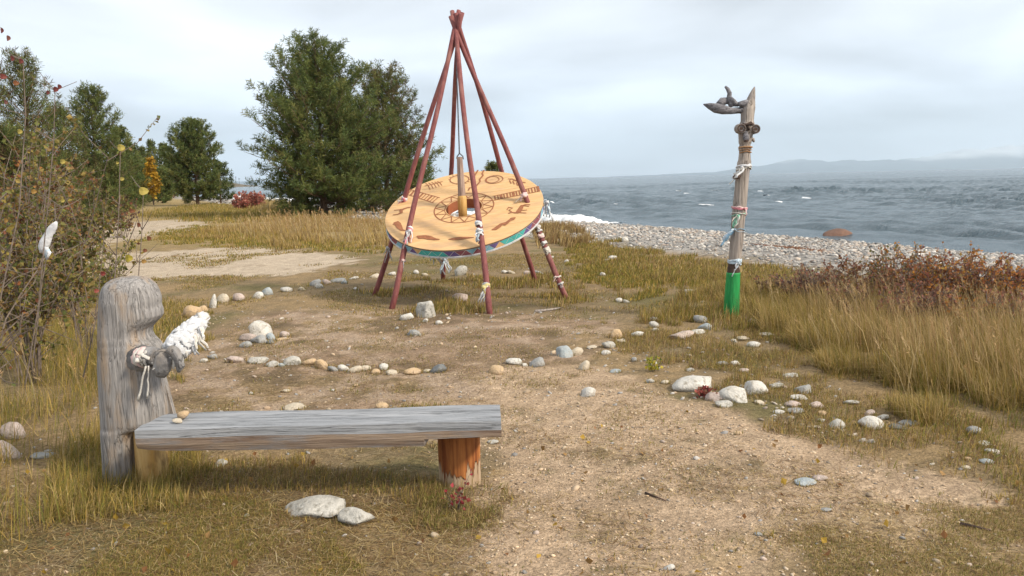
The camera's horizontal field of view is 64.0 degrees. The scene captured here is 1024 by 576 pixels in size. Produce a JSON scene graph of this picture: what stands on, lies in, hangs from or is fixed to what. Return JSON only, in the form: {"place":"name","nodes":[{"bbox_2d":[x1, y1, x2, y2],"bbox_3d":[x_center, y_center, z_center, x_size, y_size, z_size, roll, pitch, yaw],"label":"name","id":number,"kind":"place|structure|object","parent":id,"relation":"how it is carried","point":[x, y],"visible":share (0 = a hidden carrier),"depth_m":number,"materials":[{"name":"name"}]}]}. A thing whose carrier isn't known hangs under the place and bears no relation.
{"place":"outdoors","nodes":[
{"label":"outdoors","id":0,"kind":"place"},
{"bbox_2d":[0,28,35,300],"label":"leafy twig","id":1,"kind":"object","parent":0,"point":[4,76],"visible":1,"depth_m":4.18,"materials":[{"name":"brown plant"}]},
{"bbox_2d":[0,269,374,575],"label":"grass","id":2,"kind":"structure","parent":0,"point":[102,502],"depth_m":4.16,"materials":[{"name":"plant"}]},
{"bbox_2d":[83,209,146,376],"bbox_3d":[-2.323,0.032,4.773,0.410,0.977,0.122,-4,8,-19],"label":"leafy twig","id":3,"kind":"object","parent":2,"relation":"on","point":[102,273],"visible":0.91,"depth_m":4.79,"materials":[{"name":"brown plant"}]},
{"bbox_2d":[92,142,146,303],"bbox_3d":[-2.335,-0.220,4.832,0.283,1.280,0.173,-8,10,-40],"label":"leafy twig","id":4,"kind":"object","parent":2,"relation":"on","point":[128,258],"visible":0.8,"depth_m":4.86,"materials":[{"name":"brown plant"}]},
{"bbox_2d":[123,176,157,275],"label":"leafy twig","id":5,"kind":"object","parent":2,"relation":"on","point":[143,191],"visible":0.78,"depth_m":4.94,"materials":[{"name":"plant"}]},
{"bbox_2d":[172,401,530,574],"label":"grass","id":6,"kind":"structure","parent":0,"point":[432,492],"depth_m":4.22,"materials":[{"name":"plant"}]},
{"bbox_2d":[127,197,594,251],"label":"grass","id":7,"kind":"structure","parent":0,"point":[552,232],"depth_m":27.01,"materials":[{"name":"plant"}]},
{"bbox_2d":[88,224,710,383],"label":"grass","id":8,"kind":"structure","parent":0,"point":[588,274],"depth_m":12.71,"materials":[{"name":"plant"}]},
{"bbox_2d":[0,196,1023,575],"bbox_3d":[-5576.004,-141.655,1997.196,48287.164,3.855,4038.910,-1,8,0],"label":"ground","id":9,"kind":"structure","parent":0,"point":[274,272],"depth_m":5.23,"materials":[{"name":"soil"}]},
{"bbox_2d":[0,440,21,460],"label":"stone","id":10,"kind":"object","parent":9,"relation":"on","point":[13,449],"visible":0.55,"depth_m":4.92,"materials":[{"name":"stone"}]},
{"bbox_2d":[0,422,25,439],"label":"stone","id":11,"kind":"object","parent":9,"relation":"on","point":[11,433],"visible":0.59,"depth_m":5.33,"materials":[{"name":"stone"}]},
{"bbox_2d":[0,27,51,187],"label":"pine tree","id":12,"kind":"object","parent":9,"relation":"on","point":[2,96],"visible":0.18,"depth_m":25.70,"materials":[{"name":"green plant"}]},
{"bbox_2d":[0,114,61,247],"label":"pine tree","id":13,"kind":"object","parent":9,"relation":"on","point":[10,134],"visible":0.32,"depth_m":19.60,"materials":[{"name":"green plant"}]},
{"bbox_2d":[4,73,76,383],"bbox_3d":[-2.643,-0.328,4.643,0.442,1.752,0.126,-3,8,-16],"label":"leafy twig","id":14,"kind":"object","parent":9,"relation":"on","point":[56,89],"visible":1,"depth_m":4.63,"materials":[{"name":"brown plant"}]},
{"bbox_2d":[30,452,56,458],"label":"stone","id":15,"kind":"object","parent":9,"relation":"on","point":[39,454],"visible":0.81,"depth_m":4.95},
{"bbox_2d":[0,141,89,249],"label":"shrub","id":16,"kind":"object","parent":9,"relation":"on","point":[16,160],"visible":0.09,"depth_m":19.79,"materials":[{"name":"green plant"}]},
{"bbox_2d":[0,46,89,233],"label":"pine tree","id":17,"kind":"object","parent":9,"relation":"on","point":[29,85],"visible":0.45,"depth_m":26.23,"materials":[{"name":"green plant"}]},
{"bbox_2d":[0,157,91,385],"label":"rowan sapling","id":18,"kind":"object","parent":9,"relation":"on","point":[18,282],"visible":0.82,"depth_m":6.08,"materials":[{"name":"brown plant"}]},
{"bbox_2d":[0,141,95,333],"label":"shrub","id":19,"kind":"object","parent":9,"relation":"on","point":[39,198],"visible":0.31,"depth_m":9.28,"materials":[{"name":"green plant"}]},
{"bbox_2d":[0,158,102,259],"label":"shrub","id":20,"kind":"object","parent":9,"relation":"on","point":[73,199],"visible":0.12,"depth_m":15.10,"materials":[{"name":"green plant"}]},
{"bbox_2d":[33,187,80,357],"bbox_3d":[-2.807,-0.098,5.089,0.366,1.053,0.202,-8,10,-41],"label":"leafy twig","id":21,"kind":"object","parent":9,"relation":"on","point":[45,267],"visible":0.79,"depth_m":5.07,"materials":[{"name":"brown plant"}]},
{"bbox_2d":[38,221,57,259],"bbox_3d":[-2.828,-0.288,4.998,0.134,0.237,0.036,-1,8,0],"label":"knotted cloth","id":22,"kind":"object","parent":21,"relation":"attached to","point":[51,229],"visible":0.96,"depth_m":4.99,"materials":[{"name":"fabric"}]},
{"bbox_2d":[0,173,127,320],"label":"shrub","id":23,"kind":"object","parent":9,"relation":"on","point":[84,260],"visible":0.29,"depth_m":9.96,"materials":[{"name":"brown plant"}]},
{"bbox_2d":[37,100,111,222],"bbox_3d":[-16.331,-4.331,29.698,2.627,4.936,2.966,6,11,44],"label":"pine tree","id":24,"kind":"object","parent":9,"relation":"on","point":[81,157],"visible":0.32,"depth_m":29.46,"materials":[{"name":"green plant"}]},
{"bbox_2d":[0,152,156,357],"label":"shrub","id":25,"kind":"object","parent":9,"relation":"on","point":[85,313],"visible":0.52,"depth_m":7.73,"materials":[{"name":"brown plant"}]},
{"bbox_2d":[0,107,159,385],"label":"shrub","id":26,"kind":"object","parent":9,"relation":"on","point":[26,253],"visible":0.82,"depth_m":6.72,"materials":[{"name":"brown plant"}]},
{"bbox_2d":[55,183,134,254],"bbox_3d":[-10.012,-1.627,19.463,1.915,1.800,1.863,-5,9,-26],"label":"shrub","id":27,"kind":"object","parent":9,"relation":"on","point":[105,209],"visible":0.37,"depth_m":19.38,"materials":[{"name":"green plant"}]},
{"bbox_2d":[56,79,144,224],"bbox_3d":[-17.941,-5.794,35.512,3.745,6.361,3.602,2,8,24],"label":"pine tree","id":28,"kind":"object","parent":9,"relation":"on","point":[85,94],"visible":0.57,"depth_m":35.12,"materials":[{"name":"green plant"}]},
{"bbox_2d":[77,217,146,292],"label":"shrub","id":29,"kind":"object","parent":9,"relation":"on","point":[132,246],"visible":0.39,"depth_m":11.71,"materials":[{"name":"green plant"}]},
{"bbox_2d":[91,197,139,237],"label":"shrub","id":30,"kind":"object","parent":9,"relation":"on","point":[128,219],"visible":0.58,"depth_m":26.29,"materials":[{"name":"green plant"}]},
{"bbox_2d":[100,123,152,213],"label":"pine tree","id":31,"kind":"object","parent":9,"relation":"on","point":[137,176],"visible":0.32,"depth_m":49.42,"materials":[{"name":"green plant"}]},
{"bbox_2d":[137,146,150,166],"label":"pine tree","id":32,"kind":"object","parent":9,"relation":"on","point":[142,149],"visible":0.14,"depth_m":108.19,"materials":[{"name":"green plant"}]},
{"bbox_2d":[97,276,194,486],"bbox_3d":[-1.970,0.515,4.526,0.710,1.166,0.436,1,8,17],"label":"carved idol post","id":33,"kind":"object","parent":9,"relation":"on","point":[130,311],"visible":0.82,"depth_m":4.37,"materials":[{"name":"grey wood"}]},
{"bbox_2d":[130,347,153,401],"bbox_3d":[-1.932,0.451,4.346,0.165,0.282,0.154,-1,8,0],"label":"prayer ribbon","id":34,"kind":"object","parent":33,"relation":"hanging from","point":[137,360],"visible":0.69,"depth_m":4.30,"materials":[{"name":"white fabric"}]},
{"bbox_2d":[152,311,209,369],"bbox_3d":[-1.746,0.282,4.331,0.297,0.301,0.164,-4,8,-17],"label":"wrapped cloth","id":35,"kind":"object","parent":33,"relation":"attached to","point":[187,337],"visible":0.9,"depth_m":4.30,"materials":[{"name":"fabric"}]},
{"bbox_2d":[142,156,161,204],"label":"birch tree","id":36,"kind":"object","parent":9,"relation":"on","point":[150,168],"visible":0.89,"depth_m":71.06,"materials":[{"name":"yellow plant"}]},
{"bbox_2d":[146,138,158,166],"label":"pine tree","id":37,"kind":"object","parent":9,"relation":"on","point":[151,148],"visible":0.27,"depth_m":117.98,"materials":[{"name":"green plant"}]},
{"bbox_2d":[155,141,166,196],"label":"pine tree","id":38,"kind":"object","parent":9,"relation":"on","point":[160,160],"visible":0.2,"depth_m":112.99,"materials":[{"name":"green plant"}]},
{"bbox_2d":[150,165,174,202],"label":"pine tree","id":39,"kind":"object","parent":9,"relation":"on","point":[167,194],"visible":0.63,"depth_m":77.76,"materials":[{"name":"green plant"}]},
{"bbox_2d":[163,145,178,197],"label":"pine tree","id":40,"kind":"object","parent":9,"relation":"on","point":[170,163],"visible":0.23,"depth_m":108.31,"materials":[{"name":"green plant"}]},
{"bbox_2d":[183,305,201,317],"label":"stone","id":41,"kind":"object","parent":9,"relation":"on","point":[190,310],"visible":0.64,"depth_m":9.96,"materials":[{"name":"stone"}]},
{"bbox_2d":[158,116,229,204],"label":"pine tree","id":42,"kind":"object","parent":9,"relation":"on","point":[192,156],"visible":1,"depth_m":65.69,"materials":[{"name":"green plant"}]},
{"bbox_2d":[205,160,235,202],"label":"pine tree","id":43,"kind":"object","parent":9,"relation":"on","point":[227,195],"visible":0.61,"depth_m":71.28,"materials":[{"name":"green plant"}]},
{"bbox_2d":[231,190,265,207],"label":"shrub","id":44,"kind":"object","parent":9,"relation":"on","point":[254,199],"visible":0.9,"depth_m":53.97,"materials":[{"name":"red plant"}]},
{"bbox_2d":[247,357,268,363],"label":"stone","id":45,"kind":"object","parent":9,"relation":"on","point":[251,360],"visible":0.94,"depth_m":7.41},
{"bbox_2d":[248,320,272,337],"bbox_3d":[-2.663,0.462,8.695,0.239,0.243,0.191,-1,8,0],"label":"stone","id":46,"kind":"object","parent":9,"relation":"on","point":[258,327],"visible":0.68,"depth_m":8.63,"materials":[{"name":"stone"}]},
{"bbox_2d":[283,356,300,364],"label":"stone","id":47,"kind":"object","parent":9,"relation":"on","point":[292,360],"visible":0.94,"depth_m":7.29,"materials":[{"name":"stone"}]},
{"bbox_2d":[283,402,306,409],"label":"stone","id":48,"kind":"object","parent":9,"relation":"on","point":[293,406],"visible":0.91,"depth_m":5.91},
{"bbox_2d":[284,495,345,517],"bbox_3d":[-0.962,1.071,4.025,0.330,0.085,0.223,2,8,20],"label":"stone","id":49,"kind":"object","parent":9,"relation":"on","point":[317,506],"visible":0.8,"depth_m":3.97,"materials":[{"name":"stone"}]},
{"bbox_2d":[133,405,500,488],"bbox_3d":[-1.063,0.871,4.343,2.026,0.451,0.502,-1,8,0],"label":"log bench","id":50,"kind":"object","parent":9,"relation":"on","point":[458,432],"visible":0.92,"depth_m":4.10,"materials":[{"name":"grey wood"}]},
{"bbox_2d":[236,27,400,217],"bbox_3d":[-9.517,-7.728,39.523,7.227,9.311,7.919,-6,9,-33],"label":"pine tree","id":51,"kind":"object","parent":9,"relation":"on","point":[337,146],"visible":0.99,"depth_m":38.30,"materials":[{"name":"green plant"}]},
{"bbox_2d":[337,507,374,525],"bbox_3d":[-0.740,1.082,3.893,0.159,0.094,0.146,3,9,30],"label":"stone","id":52,"kind":"object","parent":9,"relation":"on","point":[354,516],"visible":0.95,"depth_m":3.85,"materials":[{"name":"stone"}]},
{"bbox_2d":[346,59,447,212],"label":"pine tree","id":53,"kind":"object","parent":9,"relation":"on","point":[405,149],"visible":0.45,"depth_m":44.35,"materials":[{"name":"green plant"}]},
{"bbox_2d":[382,155,435,210],"bbox_3d":[-4.741,-4.741,38.707,2.822,3.196,2.947,-1,8,0],"label":"pine tree","id":54,"kind":"object","parent":9,"relation":"on","point":[404,171],"visible":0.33,"depth_m":38.28,"materials":[{"name":"green plant"}]},
{"bbox_2d":[415,301,435,317],"bbox_3d":[-1.020,0.276,9.656,0.244,0.257,0.195,-1,8,0],"label":"stone","id":55,"kind":"object","parent":9,"relation":"on","point":[425,309],"visible":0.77,"depth_m":9.59,"materials":[{"name":"stone"}]},
{"bbox_2d":[430,364,446,372],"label":"stone","id":56,"kind":"object","parent":9,"relation":"on","point":[440,367],"visible":0.87,"depth_m":6.88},
{"bbox_2d":[440,469,472,511],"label":"weed","id":57,"kind":"object","parent":9,"relation":"on","point":[459,501],"visible":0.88,"depth_m":3.96,"materials":[{"name":"red plant"}]},
{"bbox_2d":[454,266,467,275],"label":"stone","id":58,"kind":"object","parent":9,"relation":"on","point":[462,270],"visible":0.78,"depth_m":13.79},
{"bbox_2d":[372,9,567,313],"bbox_3d":[-0.546,-1.763,11.290,2.919,4.005,3.154,2,8,23],"label":"drum monument","id":59,"kind":"object","parent":9,"relation":"on","point":[426,210],"visible":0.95,"depth_m":10.88,"materials":[{"name":"red paint"}]},
{"bbox_2d":[402,226,412,248],"bbox_3d":[-1.330,-0.649,10.471,0.140,0.291,0.225,-1,8,0],"label":"prayer ribbon","id":60,"kind":"object","parent":59,"relation":"attached to","point":[409,232],"visible":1,"depth_m":10.44,"materials":[{"name":"white fabric"}]},
{"bbox_2d":[455,52,466,216],"bbox_3d":[-0.715,-2.007,10.921,0.123,2.293,0.315,-4,8,-22],"label":"hanging log","id":61,"kind":"object","parent":59,"relation":"hanging from","point":[462,204],"visible":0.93,"depth_m":10.92,"materials":[{"name":"wood"}]},
{"bbox_2d":[475,221,483,243],"bbox_3d":[-0.406,-0.689,10.135,0.114,0.297,0.170,-1,8,0],"label":"prayer ribbon","id":62,"kind":"object","parent":59,"relation":"attached to","point":[478,231],"visible":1,"depth_m":10.09,"materials":[{"name":"white fabric"}]},
{"bbox_2d":[481,160,498,171],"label":"pine tree","id":63,"kind":"object","parent":9,"relation":"on","point":[492,166],"visible":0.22,"depth_m":47.28,"materials":[{"name":"green plant"}]},
{"bbox_2d":[488,365,503,374],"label":"stone","id":64,"kind":"object","parent":9,"relation":"on","point":[497,369],"visible":0.93,"depth_m":6.76,"materials":[{"name":"stone"}]},
{"bbox_2d":[0,240,1003,566],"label":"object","id":65,"kind":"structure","parent":9,"relation":"on","point":[578,396],"depth_m":6.38,"materials":[{"name":"stone"}]},
{"bbox_2d":[4,410,1019,575],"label":"fallen leaves","id":66,"kind":"object","parent":9,"relation":"on","point":[943,534],"visible":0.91,"depth_m":3.87,"materials":[{"name":"plant"}]},
{"bbox_2d":[0,354,1023,575],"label":"straw litter","id":67,"kind":"object","parent":9,"relation":"on","point":[393,526],"visible":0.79,"depth_m":3.81,"materials":[{"name":"beige plant"}]},
{"bbox_2d":[0,206,1023,433],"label":"seed stalks","id":68,"kind":"object","parent":9,"relation":"on","point":[375,221],"visible":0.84,"depth_m":7.71,"materials":[{"name":"brown plant"}]},
{"bbox_2d":[529,357,544,366],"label":"stone","id":69,"kind":"object","parent":9,"relation":"on","point":[538,362],"visible":0.85,"depth_m":7.00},
{"bbox_2d":[556,345,572,357],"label":"stone","id":70,"kind":"object","parent":9,"relation":"on","point":[565,351],"visible":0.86,"depth_m":7.33,"materials":[{"name":"stone"}]},
{"bbox_2d":[580,387,595,396],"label":"stone","id":71,"kind":"object","parent":9,"relation":"on","point":[588,391],"visible":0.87,"depth_m":6.03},
{"bbox_2d":[213,264,1006,464],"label":"scattered pebbles","id":72,"kind":"object","parent":9,"relation":"on","point":[761,419],"visible":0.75,"depth_m":6.42,"materials":[{"name":"stone"}]},
{"bbox_2d":[209,200,1023,278],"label":"beach pebbles","id":73,"kind":"object","parent":9,"relation":"on","point":[659,232],"visible":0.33,"depth_m":21.75,"materials":[{"name":"stone"}]},
{"bbox_2d":[645,356,662,371],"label":"plant","id":74,"kind":"object","parent":9,"relation":"on","point":[649,361],"visible":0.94,"depth_m":6.73,"materials":[{"name":"green plant"}]},
{"bbox_2d":[668,330,693,339],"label":"stone","id":75,"kind":"object","parent":9,"relation":"on","point":[682,333],"visible":0.64,"depth_m":8.08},
{"bbox_2d":[672,375,711,391],"bbox_3d":[1.352,0.721,6.156,0.313,0.118,0.251,-1,8,0],"label":"stone","id":76,"kind":"object","parent":9,"relation":"on","point":[691,383],"visible":0.88,"depth_m":6.08,"materials":[{"name":"stone"}]},
{"bbox_2d":[695,385,717,397],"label":"plant","id":77,"kind":"object","parent":9,"relation":"on","point":[700,391],"visible":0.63,"depth_m":5.88,"materials":[{"name":"red plant"}]},
{"bbox_2d":[705,392,722,401],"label":"stone","id":78,"kind":"object","parent":9,"relation":"on","point":[712,396],"visible":0.77,"depth_m":5.77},
{"bbox_2d":[715,400,732,407],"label":"stone","id":79,"kind":"object","parent":9,"relation":"on","point":[723,402],"visible":0.97,"depth_m":5.62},
{"bbox_2d":[703,86,759,317],"bbox_3d":[2.400,-0.883,8.990,0.605,2.626,0.268,-1,8,0],"label":"carved totem pole","id":80,"kind":"object","parent":9,"relation":"on","point":[746,128],"visible":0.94,"depth_m":8.93,"materials":[{"name":"grey wood"}]},
{"bbox_2d":[720,226,744,246],"bbox_3d":[2.451,-0.572,9.035,0.283,0.229,0.165,-7,10,-37],"label":"prayer ribbon","id":81,"kind":"object","parent":80,"relation":"hanging from","point":[726,237],"visible":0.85,"depth_m":9.01,"materials":[{"name":"fabric"}]},
{"bbox_2d":[729,163,751,183],"bbox_3d":[2.506,-1.250,8.944,0.177,0.232,0.277,6,10,42],"label":"prayer ribbon","id":82,"kind":"object","parent":80,"relation":"attached to","point":[741,168],"visible":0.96,"depth_m":8.89,"materials":[{"name":"white fabric"}]},
{"bbox_2d":[719,386,746,402],"bbox_3d":[1.548,0.757,5.776,0.200,0.139,0.160,-1,8,0],"label":"stone","id":83,"kind":"object","parent":9,"relation":"on","point":[736,394],"visible":0.66,"depth_m":5.73,"materials":[{"name":"stone"}]},
{"bbox_2d":[453,382,1023,575],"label":"path grit","id":84,"kind":"object","parent":9,"relation":"on","point":[698,525],"visible":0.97,"depth_m":4.13,"materials":[{"name":"gravel"}]},
{"bbox_2d":[744,380,767,394],"bbox_3d":[1.774,0.735,5.969,0.171,0.128,0.137,-1,8,0],"label":"stone","id":85,"kind":"object","parent":9,"relation":"on","point":[755,386],"visible":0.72,"depth_m":5.93,"materials":[{"name":"stone"}]},
{"bbox_2d":[754,272,791,292],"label":"shrub","id":86,"kind":"object","parent":9,"relation":"on","point":[765,282],"visible":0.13,"depth_m":10.74,"materials":[{"name":"brown plant"}]},
{"bbox_2d":[753,243,822,251],"bbox_3d":[6.526,-0.910,18.763,1.535,0.255,2.862,-3,8,-11],"label":"driftwood log","id":87,"kind":"object","parent":9,"relation":"on","point":[793,247],"visible":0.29,"depth_m":19.01,"materials":[{"name":"brown wood"}]},
{"bbox_2d":[771,265,818,297],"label":"shrub","id":88,"kind":"object","parent":9,"relation":"on","point":[788,282],"visible":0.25,"depth_m":10.27,"materials":[{"name":"brown plant"}]},
{"bbox_2d":[570,236,1023,509],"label":"grass","id":89,"kind":"structure","parent":9,"relation":"on","point":[1004,386],"depth_m":6.88,"materials":[{"name":"plant"}]},
{"bbox_2d":[793,384,810,393],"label":"stone","id":90,"kind":"object","parent":9,"relation":"on","point":[805,388],"visible":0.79,"depth_m":5.97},
{"bbox_2d":[794,477,816,485],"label":"stone","id":91,"kind":"object","parent":9,"relation":"on","point":[804,481],"visible":0.97,"depth_m":4.23,"materials":[{"name":"stone"}]},
{"bbox_2d":[784,254,856,297],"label":"shrub","id":92,"kind":"object","parent":9,"relation":"on","point":[811,280],"visible":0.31,"depth_m":9.99,"materials":[{"name":"brown plant"}]},
{"bbox_2d":[823,228,851,235],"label":"boulder","id":93,"kind":"object","parent":9,"relation":"on","point":[838,232],"visible":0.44,"depth_m":31.12,"materials":[{"name":"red stone"}]},
{"bbox_2d":[828,283,886,317],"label":"shrub","id":94,"kind":"object","parent":9,"relation":"on","point":[850,291],"visible":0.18,"depth_m":8.92,"materials":[{"name":"brown plant"}]},
{"bbox_2d":[815,255,917,300],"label":"shrub","id":95,"kind":"object","parent":9,"relation":"on","point":[855,273],"visible":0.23,"depth_m":9.37,"materials":[{"name":"brown plant"}]},
{"bbox_2d":[858,416,883,428],"bbox_3d":[2.267,0.852,5.170,0.162,0.085,0.130,-1,8,0],"label":"stone","id":96,"kind":"object","parent":9,"relation":"on","point":[874,420],"visible":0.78,"depth_m":5.14,"materials":[{"name":"stone"}]},
{"bbox_2d":[858,241,954,304],"bbox_3d":[4.590,-0.089,9.693,0.964,0.918,1.092,-1,8,0],"label":"shrub","id":97,"kind":"object","parent":9,"relation":"on","point":[878,262],"visible":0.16,"depth_m":9.75,"materials":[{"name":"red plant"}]},
{"bbox_2d":[874,272,955,320],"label":"shrub","id":98,"kind":"object","parent":9,"relation":"on","point":[932,296],"visible":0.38,"depth_m":8.31,"materials":[{"name":"brown plant"}]},
{"bbox_2d":[878,242,984,302],"bbox_3d":[4.661,-0.061,9.154,0.930,0.865,1.088,-1,8,0],"label":"shrub","id":99,"kind":"object","parent":9,"relation":"on","point":[927,275],"visible":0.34,"depth_m":8.92,"materials":[{"name":"brown plant"}]},
{"bbox_2d":[914,241,1013,305],"bbox_3d":[5.048,-0.119,9.331,0.982,0.825,0.999,-1,8,0],"label":"shrub","id":100,"kind":"object","parent":9,"relation":"on","point":[957,270],"visible":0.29,"depth_m":9.13,"materials":[{"name":"brown plant"}]},
{"bbox_2d":[931,284,1014,326],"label":"shrub","id":101,"kind":"object","parent":9,"relation":"on","point":[960,297],"visible":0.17,"depth_m":8.02,"materials":[{"name":"brown plant"}]},
{"bbox_2d":[944,248,1023,303],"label":"shrub","id":102,"kind":"object","parent":9,"relation":"on","point":[1007,271],"visible":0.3,"depth_m":8.93,"materials":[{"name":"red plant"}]},
{"bbox_2d":[969,290,1023,326],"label":"shrub","id":103,"kind":"object","parent":9,"relation":"on","point":[1002,300],"visible":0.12,"depth_m":7.71,"materials":[{"name":"brown plant"}]},
{"bbox_2d":[975,259,1023,302],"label":"shrub","id":104,"kind":"object","parent":9,"relation":"on","point":[1009,285],"visible":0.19,"depth_m":8.59,"materials":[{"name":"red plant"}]},
{"bbox_2d":[0,0,1023,180],"label":"sky","id":105,"kind":"structure","parent":0,"point":[572,88],"materials":[{"name":"white"}]},
{"bbox_2d":[182,312,1023,575],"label":"grass","id":106,"kind":"structure","parent":0,"point":[1002,569],"depth_m":3.67,"materials":[{"name":"plant"}]},
{"bbox_2d":[193,168,1023,254],"bbox_3d":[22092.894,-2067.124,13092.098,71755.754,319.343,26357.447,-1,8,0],"label":"lake","id":107,"kind":"structure","parent":0,"point":[960,210],"depth_m":63.48,"materials":[{"name":"blue liquid"}]},
{"bbox_2d":[233,190,809,223],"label":"surf foam","id":108,"kind":"object","parent":107,"relation":"on","point":[575,218],"visible":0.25,"depth_m":44.32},
{"bbox_2d":[233,144,1023,184],"bbox_3d":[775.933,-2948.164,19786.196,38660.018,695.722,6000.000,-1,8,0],"label":"mountains","id":109,"kind":"structure","parent":0,"point":[1007,157],"depth_m":18629.68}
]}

